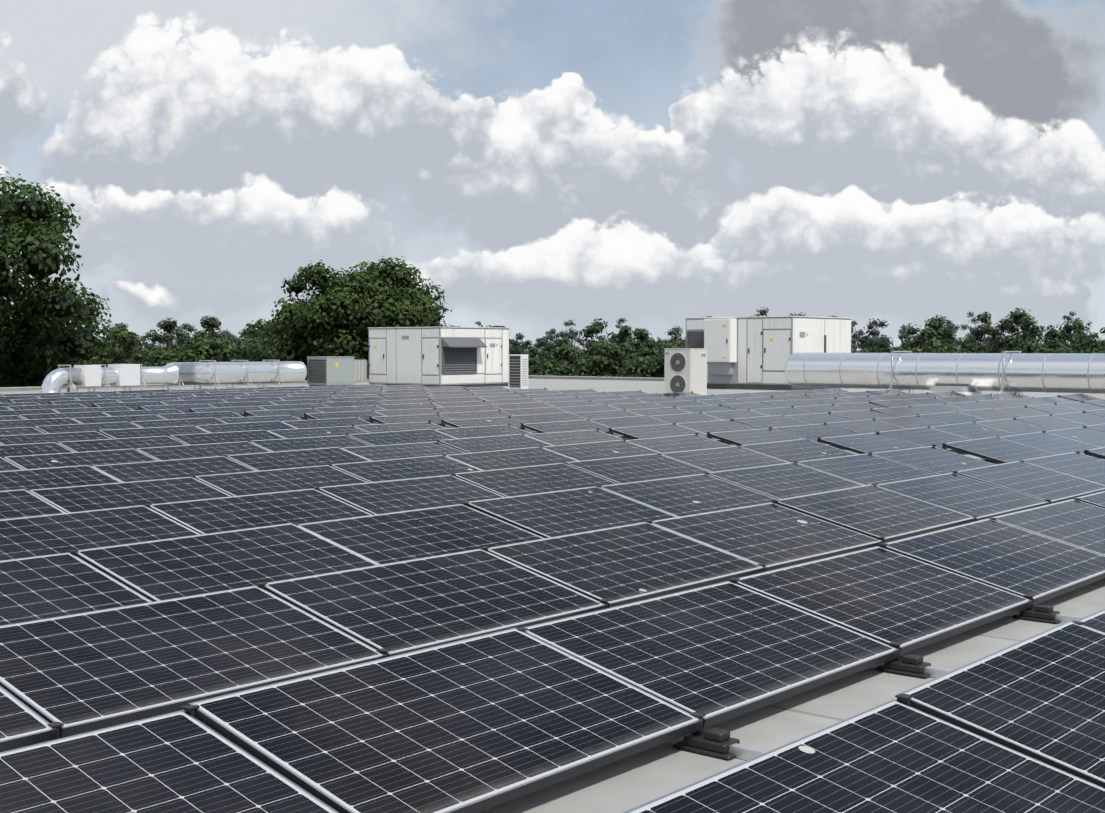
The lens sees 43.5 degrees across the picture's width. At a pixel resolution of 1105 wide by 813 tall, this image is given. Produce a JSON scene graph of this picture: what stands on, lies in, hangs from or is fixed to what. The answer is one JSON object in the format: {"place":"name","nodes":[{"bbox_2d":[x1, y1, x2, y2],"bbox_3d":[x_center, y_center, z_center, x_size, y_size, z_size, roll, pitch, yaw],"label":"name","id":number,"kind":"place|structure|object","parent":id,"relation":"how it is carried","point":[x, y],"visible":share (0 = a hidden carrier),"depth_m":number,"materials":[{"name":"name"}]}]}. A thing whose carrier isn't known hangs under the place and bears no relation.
{"place":"outdoors","nodes":[
{"label":"outdoors","id":0,"kind":"place"},
{"bbox_2d":[0,375,1104,812],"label":"building roof","id":1,"kind":"structure","parent":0,"point":[634,781],"depth_m":5.97,"materials":[{"name":"grey concrete"}]},
{"bbox_2d":[41,360,306,392],"bbox_3d":[-13.294,-1.111,49.625,1.720,1.080,10.820,2,3,40],"label":"duct run","id":2,"kind":"object","parent":1,"relation":"on","point":[247,373],"visible":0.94,"depth_m":49.20,"materials":[{"name":"silver metal"}]},
{"bbox_2d":[307,356,366,385],"bbox_3d":[-8.386,-1.366,54.309,1.190,1.190,2.240,2,3,40],"label":"hvac unit","id":3,"kind":"object","parent":1,"relation":"on","point":[333,370],"visible":0.96,"depth_m":53.63,"materials":[{"name":"grey metal"}]},
{"bbox_2d":[368,327,508,387],"bbox_3d":[-4.348,-1.955,54.736,4.400,2.330,3.980,2,3,40],"label":"air handling unit","id":4,"kind":"object","parent":1,"relation":"on","point":[465,357],"visible":0.98,"depth_m":53.39,"materials":[{"name":"grey metal"}]},
{"bbox_2d":[509,354,527,388],"bbox_3d":[-1.201,-1.190,48.890,0.586,1.300,0.398,2,3,40],"label":"air conditioning unit","id":5,"kind":"object","parent":1,"relation":"on","point":[518,371],"visible":0.94,"depth_m":48.72,"materials":[{"name":"grey metal"}]},
{"bbox_2d":[0,385,1088,759],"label":"panel mounting brackets","id":6,"kind":"object","parent":1,"relation":"on","point":[714,741],"visible":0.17,"depth_m":6.53,"materials":[{"name":"black plastic"}]},
{"bbox_2d":[20,439,1104,759],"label":"supports","id":7,"kind":"object","parent":1,"relation":"on","point":[742,751],"depth_m":5.38,"materials":[{"name":"silver metal"}]},
{"bbox_2d":[0,384,1104,812],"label":"solar array","id":8,"kind":"object","parent":7,"relation":"on","point":[132,626],"visible":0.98,"depth_m":7.53,"materials":[{"name":"black glass"}]},
{"bbox_2d":[664,348,707,394],"bbox_3d":[3.853,-0.925,40.094,0.920,1.520,0.888,2,3,40],"label":"air conditioner unit","id":9,"kind":"object","parent":1,"relation":"on","point":[685,369],"visible":0.94,"depth_m":39.77,"materials":[{"name":"white metal"}]},
{"bbox_2d":[686,316,852,390],"bbox_3d":[8.082,-2.026,52.412,4.690,2.670,4.890,2,3,40],"label":"air handling unit","id":10,"kind":"object","parent":1,"relation":"on","point":[750,353],"visible":0.75,"depth_m":50.67,"materials":[{"name":"grey metal"}]},
{"bbox_2d":[785,351,1104,394],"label":"round duct","id":11,"kind":"object","parent":1,"relation":"on","point":[977,373],"visible":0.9,"depth_m":40.07,"materials":[{"name":"silver metal"}]},
{"bbox_2d":[0,0,1104,350],"label":"sky","id":12,"kind":"structure","parent":0,"point":[654,165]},
{"label":"ground","id":13,"kind":"structure","parent":0,"visible":0},
{"bbox_2d":[0,167,124,386],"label":"oak tree","id":14,"kind":"object","parent":13,"relation":"on","point":[33,227],"visible":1,"depth_m":85.74,"materials":[{"name":"green plant"}]},
{"bbox_2d":[71,353,116,367],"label":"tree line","id":15,"kind":"object","parent":13,"relation":"on","point":[85,362],"visible":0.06,"depth_m":256.80,"materials":[{"name":"green plant"}]},
{"bbox_2d":[99,329,141,363],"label":"tree","id":16,"kind":"object","parent":13,"relation":"on","point":[111,343],"visible":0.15,"depth_m":284.73,"materials":[{"name":"green plant"}]},
{"bbox_2d":[98,325,145,366],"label":"tree","id":17,"kind":"object","parent":13,"relation":"on","point":[126,336],"visible":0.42,"depth_m":240.03,"materials":[{"name":"green plant"}]},
{"bbox_2d":[97,324,146,363],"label":"tree","id":18,"kind":"object","parent":13,"relation":"on","point":[140,348],"visible":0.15,"depth_m":304.88,"materials":[{"name":"green plant"}]},
{"bbox_2d":[119,323,127,359],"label":"tree","id":19,"kind":"object","parent":13,"relation":"on","point":[123,325],"visible":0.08,"depth_m":557.56,"materials":[{"name":"green plant"}]},
{"bbox_2d":[123,355,162,364],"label":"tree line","id":20,"kind":"object","parent":13,"relation":"on","point":[136,362],"depth_m":293.76,"materials":[{"name":"green plant"}]},
{"bbox_2d":[136,331,152,350],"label":"tree","id":21,"kind":"object","parent":13,"relation":"on","point":[143,337],"visible":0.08,"depth_m":543.46,"materials":[{"name":"green plant"}]},
{"bbox_2d":[139,341,165,360],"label":"tree","id":22,"kind":"object","parent":13,"relation":"on","point":[150,346],"visible":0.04,"depth_m":412.23,"materials":[{"name":"green plant"}]},
{"bbox_2d":[141,346,179,366],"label":"tree","id":23,"kind":"object","parent":13,"relation":"on","point":[151,352],"visible":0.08,"depth_m":247.30,"materials":[{"name":"green plant"}]},
{"bbox_2d":[140,349,186,383],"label":"tree","id":24,"kind":"object","parent":13,"relation":"on","point":[165,357],"visible":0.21,"depth_m":228.24,"materials":[{"name":"green plant"}]},
{"bbox_2d":[145,317,185,351],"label":"tree","id":25,"kind":"object","parent":13,"relation":"on","point":[166,325],"visible":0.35,"depth_m":319.40,"materials":[{"name":"green plant"}]},
{"bbox_2d":[159,330,176,350],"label":"tree","id":26,"kind":"object","parent":13,"relation":"on","point":[168,345],"visible":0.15,"depth_m":544.96,"materials":[{"name":"green plant"}]},
{"bbox_2d":[174,322,196,343],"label":"tree","id":27,"kind":"object","parent":13,"relation":"on","point":[188,328],"visible":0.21,"depth_m":549.56,"materials":[{"name":"green plant"}]},
{"bbox_2d":[167,330,204,351],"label":"tree","id":28,"kind":"object","parent":13,"relation":"on","point":[183,341],"visible":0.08,"depth_m":315.99,"materials":[{"name":"green plant"}]},
{"bbox_2d":[177,317,235,352],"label":"tree","id":29,"kind":"object","parent":13,"relation":"on","point":[215,334],"visible":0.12,"depth_m":269.38,"materials":[{"name":"green plant"}]},
{"bbox_2d":[194,315,230,347],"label":"tree","id":30,"kind":"object","parent":13,"relation":"on","point":[209,323],"visible":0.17,"depth_m":264.06,"materials":[{"name":"green plant"}]},
{"bbox_2d":[177,336,249,361],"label":"tree","id":31,"kind":"object","parent":13,"relation":"on","point":[208,350],"visible":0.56,"depth_m":216.02,"materials":[{"name":"green plant"}]},
{"bbox_2d":[219,329,236,345],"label":"tree","id":32,"kind":"object","parent":13,"relation":"on","point":[229,334],"visible":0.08,"depth_m":421.86,"materials":[{"name":"green plant"}]},
{"bbox_2d":[232,325,257,360],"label":"tree","id":33,"kind":"object","parent":13,"relation":"on","point":[244,332],"visible":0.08,"depth_m":308.31,"materials":[{"name":"green plant"}]},
{"bbox_2d":[229,338,265,361],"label":"tree","id":34,"kind":"object","parent":13,"relation":"on","point":[247,340],"visible":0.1,"depth_m":246.62,"materials":[{"name":"green plant"}]},
{"bbox_2d":[237,318,271,361],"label":"tree","id":35,"kind":"object","parent":13,"relation":"on","point":[253,333],"visible":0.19,"depth_m":271.55,"materials":[{"name":"green plant"}]},
{"bbox_2d":[246,338,267,361],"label":"tree","id":36,"kind":"object","parent":13,"relation":"on","point":[253,346],"visible":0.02,"depth_m":239.45,"materials":[{"name":"green plant"}]},
{"bbox_2d":[251,318,308,368],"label":"tree","id":37,"kind":"object","parent":13,"relation":"on","point":[259,353],"visible":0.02,"depth_m":136.85,"materials":[{"name":"green plant"}]},
{"bbox_2d":[262,256,451,379],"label":"tree","id":38,"kind":"object","parent":13,"relation":"on","point":[339,316],"visible":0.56,"depth_m":122.72,"materials":[{"name":"green plant"}]},
{"bbox_2d":[479,325,521,353],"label":"tree","id":39,"kind":"object","parent":13,"relation":"on","point":[513,351],"visible":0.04,"depth_m":312.38,"materials":[{"name":"green plant"}]},
{"bbox_2d":[509,333,532,354],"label":"tree","id":40,"kind":"object","parent":13,"relation":"on","point":[516,343],"visible":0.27,"depth_m":424.64,"materials":[{"name":"green plant"}]},
{"bbox_2d":[510,340,533,357],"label":"tree","id":41,"kind":"object","parent":13,"relation":"on","point":[523,347],"visible":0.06,"depth_m":547.97,"materials":[{"name":"green plant"}]},
{"bbox_2d":[521,346,553,371],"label":"tree","id":42,"kind":"object","parent":13,"relation":"on","point":[535,352],"visible":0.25,"depth_m":320.70,"materials":[{"name":"green plant"}]},
{"bbox_2d":[534,336,555,360],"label":"tree","id":43,"kind":"object","parent":13,"relation":"on","point":[540,343],"visible":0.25,"depth_m":414.92,"materials":[{"name":"green plant"}]},
{"bbox_2d":[545,329,560,361],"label":"tree","id":44,"kind":"object","parent":13,"relation":"on","point":[550,336],"visible":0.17,"depth_m":558.06,"materials":[{"name":"green plant"}]},
{"bbox_2d":[528,359,578,375],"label":"tree","id":45,"kind":"object","parent":13,"relation":"on","point":[558,368],"visible":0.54,"depth_m":268.27,"materials":[{"name":"green plant"}]},
{"bbox_2d":[544,337,581,375],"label":"tree","id":46,"kind":"object","parent":13,"relation":"on","point":[566,350],"visible":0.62,"depth_m":283.80,"materials":[{"name":"green plant"}]},
{"bbox_2d":[545,346,584,360],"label":"tree","id":47,"kind":"object","parent":13,"relation":"on","point":[580,357],"visible":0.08,"depth_m":430.11,"materials":[{"name":"green plant"}]},
{"bbox_2d":[552,319,585,357],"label":"tree","id":48,"kind":"object","parent":13,"relation":"on","point":[571,334],"visible":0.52,"depth_m":552.00,"materials":[{"name":"green plant"}]},
{"bbox_2d":[581,343,610,376],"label":"tree","id":49,"kind":"object","parent":13,"relation":"on","point":[593,351],"visible":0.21,"depth_m":280.09,"materials":[{"name":"green plant"}]},
{"bbox_2d":[591,334,605,356],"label":"tree","id":50,"kind":"object","parent":13,"relation":"on","point":[601,337],"visible":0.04,"depth_m":563.49,"materials":[{"name":"green plant"}]},
{"bbox_2d":[571,342,626,376],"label":"tree","id":51,"kind":"object","parent":13,"relation":"on","point":[613,357],"visible":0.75,"depth_m":246.56,"materials":[{"name":"green plant"}]},
{"bbox_2d":[580,318,620,357],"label":"tree","id":52,"kind":"object","parent":13,"relation":"on","point":[596,328],"visible":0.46,"depth_m":326.61,"materials":[{"name":"green plant"}]},
{"bbox_2d":[611,318,629,340],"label":"tree","id":53,"kind":"object","parent":13,"relation":"on","point":[622,320],"visible":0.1,"depth_m":568.90,"materials":[{"name":"green plant"}]},
{"bbox_2d":[607,325,640,376],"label":"tree","id":54,"kind":"object","parent":13,"relation":"on","point":[621,343],"visible":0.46,"depth_m":285.97,"materials":[{"name":"green plant"}]},
{"bbox_2d":[631,338,650,348],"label":"tree","id":55,"kind":"object","parent":13,"relation":"on","point":[644,342],"visible":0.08,"depth_m":419.35,"materials":[{"name":"green plant"}]},
{"bbox_2d":[620,353,664,377],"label":"tree","id":56,"kind":"object","parent":13,"relation":"on","point":[641,369],"visible":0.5,"depth_m":233.77,"materials":[{"name":"green plant"}]},
{"bbox_2d":[623,355,663,377],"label":"tree","id":57,"kind":"object","parent":13,"relation":"on","point":[648,360],"visible":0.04,"depth_m":267.84,"materials":[{"name":"green plant"}]},
{"bbox_2d":[623,328,665,356],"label":"tree","id":58,"kind":"object","parent":13,"relation":"on","point":[641,334],"visible":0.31,"depth_m":316.86,"materials":[{"name":"green plant"}]},
{"bbox_2d":[638,341,664,359],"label":"tree","id":59,"kind":"object","parent":13,"relation":"on","point":[651,350],"visible":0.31,"depth_m":284.90,"materials":[{"name":"green plant"}]},
{"bbox_2d":[657,338,684,357],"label":"tree","id":60,"kind":"object","parent":13,"relation":"on","point":[674,344],"visible":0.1,"depth_m":295.29,"materials":[{"name":"green plant"}]},
{"bbox_2d":[661,326,685,345],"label":"tree","id":61,"kind":"object","parent":13,"relation":"on","point":[675,332],"visible":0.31,"depth_m":560.43,"materials":[{"name":"green plant"}]},
{"bbox_2d":[678,316,711,347],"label":"tree","id":62,"kind":"object","parent":13,"relation":"on","point":[682,345],"visible":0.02,"depth_m":257.83,"materials":[{"name":"green plant"}]},
{"bbox_2d":[750,307,768,316],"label":"tree","id":63,"kind":"object","parent":13,"relation":"on","point":[762,312],"visible":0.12,"depth_m":429.74,"materials":[{"name":"green plant"}]},
{"bbox_2d":[851,320,865,351],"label":"tree","id":64,"kind":"object","parent":13,"relation":"on","point":[855,334],"visible":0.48,"depth_m":552.66,"materials":[{"name":"green plant"}]},
{"bbox_2d":[861,346,883,352],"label":"tree","id":65,"kind":"object","parent":13,"relation":"on","point":[873,349],"visible":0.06,"depth_m":312.80,"materials":[{"name":"green plant"}]},
{"bbox_2d":[855,318,893,352],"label":"tree","id":66,"kind":"object","parent":13,"relation":"on","point":[884,343],"visible":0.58,"depth_m":413.80,"materials":[{"name":"green plant"}]},
{"bbox_2d":[859,330,890,350],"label":"tree","id":67,"kind":"object","parent":13,"relation":"on","point":[864,347],"visible":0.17,"depth_m":559.52,"materials":[{"name":"green plant"}]},
{"bbox_2d":[884,344,904,352],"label":"tree","id":68,"kind":"object","parent":13,"relation":"on","point":[889,350],"depth_m":324.67,"materials":[{"name":"green plant"}]},
{"bbox_2d":[892,325,910,347],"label":"tree","id":69,"kind":"object","parent":13,"relation":"on","point":[901,336],"visible":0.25,"depth_m":567.85,"materials":[{"name":"green plant"}]},
{"bbox_2d":[894,345,926,352],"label":"tree","id":70,"kind":"object","parent":13,"relation":"on","point":[918,350],"visible":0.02,"depth_m":249.86,"materials":[{"name":"green plant"}]},
{"bbox_2d":[890,323,940,352],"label":"tree","id":71,"kind":"object","parent":13,"relation":"on","point":[915,343],"visible":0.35,"depth_m":295.39,"materials":[{"name":"green plant"}]},
{"bbox_2d":[921,315,963,352],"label":"tree","id":72,"kind":"object","parent":13,"relation":"on","point":[935,324],"visible":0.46,"depth_m":312.49,"materials":[{"name":"green plant"}]},
{"bbox_2d":[921,337,965,352],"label":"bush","id":73,"kind":"object","parent":13,"relation":"on","point":[933,346],"visible":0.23,"depth_m":222.41,"materials":[{"name":"green plant"}]},
{"bbox_2d":[944,320,959,346],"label":"tree","id":74,"kind":"object","parent":13,"relation":"on","point":[948,322],"visible":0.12,"depth_m":556.69,"materials":[{"name":"green plant"}]},
{"bbox_2d":[949,336,974,351],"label":"tree","id":75,"kind":"object","parent":13,"relation":"on","point":[967,339],"visible":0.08,"depth_m":425.37,"materials":[{"name":"green plant"}]},
{"bbox_2d":[946,341,982,352],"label":"tree","id":76,"kind":"object","parent":13,"relation":"on","point":[972,347],"visible":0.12,"depth_m":266.41,"materials":[{"name":"green plant"}]},
{"bbox_2d":[959,311,983,351],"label":"tree","id":77,"kind":"object","parent":13,"relation":"on","point":[965,326],"visible":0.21,"depth_m":566.96,"materials":[{"name":"green plant"}]},
{"bbox_2d":[959,312,999,352],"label":"tree","id":78,"kind":"object","parent":13,"relation":"on","point":[978,335],"visible":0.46,"depth_m":320.77,"materials":[{"name":"green plant"}]},
{"bbox_2d":[981,328,1001,352],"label":"tree","id":79,"kind":"object","parent":13,"relation":"on","point":[988,342],"visible":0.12,"depth_m":418.79,"materials":[{"name":"green plant"}]},
{"bbox_2d":[986,307,1044,352],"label":"tree","id":80,"kind":"object","parent":13,"relation":"on","point":[998,333],"visible":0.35,"depth_m":317.39,"materials":[{"name":"green plant"}]},
{"bbox_2d":[1000,308,1044,352],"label":"tree","id":81,"kind":"object","parent":13,"relation":"on","point":[1027,323],"visible":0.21,"depth_m":292.96,"materials":[{"name":"green plant"}]},
{"bbox_2d":[1005,338,1055,352],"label":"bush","id":82,"kind":"object","parent":13,"relation":"on","point":[1029,347],"visible":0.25,"depth_m":263.46,"materials":[{"name":"green plant"}]},
{"bbox_2d":[1035,318,1093,351],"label":"tree","id":83,"kind":"object","parent":13,"relation":"on","point":[1053,336],"visible":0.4,"depth_m":280.46,"materials":[{"name":"green plant"}]},
{"bbox_2d":[1059,343,1075,351],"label":"tree","id":84,"kind":"object","parent":13,"relation":"on","point":[1072,348],"visible":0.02,"depth_m":322.67,"materials":[{"name":"green plant"}]},
{"bbox_2d":[1062,311,1079,345],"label":"tree","id":85,"kind":"object","parent":13,"relation":"on","point":[1068,318],"visible":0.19,"depth_m":557.94,"materials":[{"name":"green plant"}]},
{"bbox_2d":[1051,334,1104,352],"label":"tree","id":86,"kind":"object","parent":13,"relation":"on","point":[1088,345],"visible":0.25,"depth_m":262.02,"materials":[{"name":"green plant"}]},
{"bbox_2d":[1089,327,1104,350],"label":"tree","id":87,"kind":"object","parent":13,"relation":"on","point":[1102,342],"visible":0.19,"depth_m":327.38,"materials":[{"name":"green plant"}]}
]}

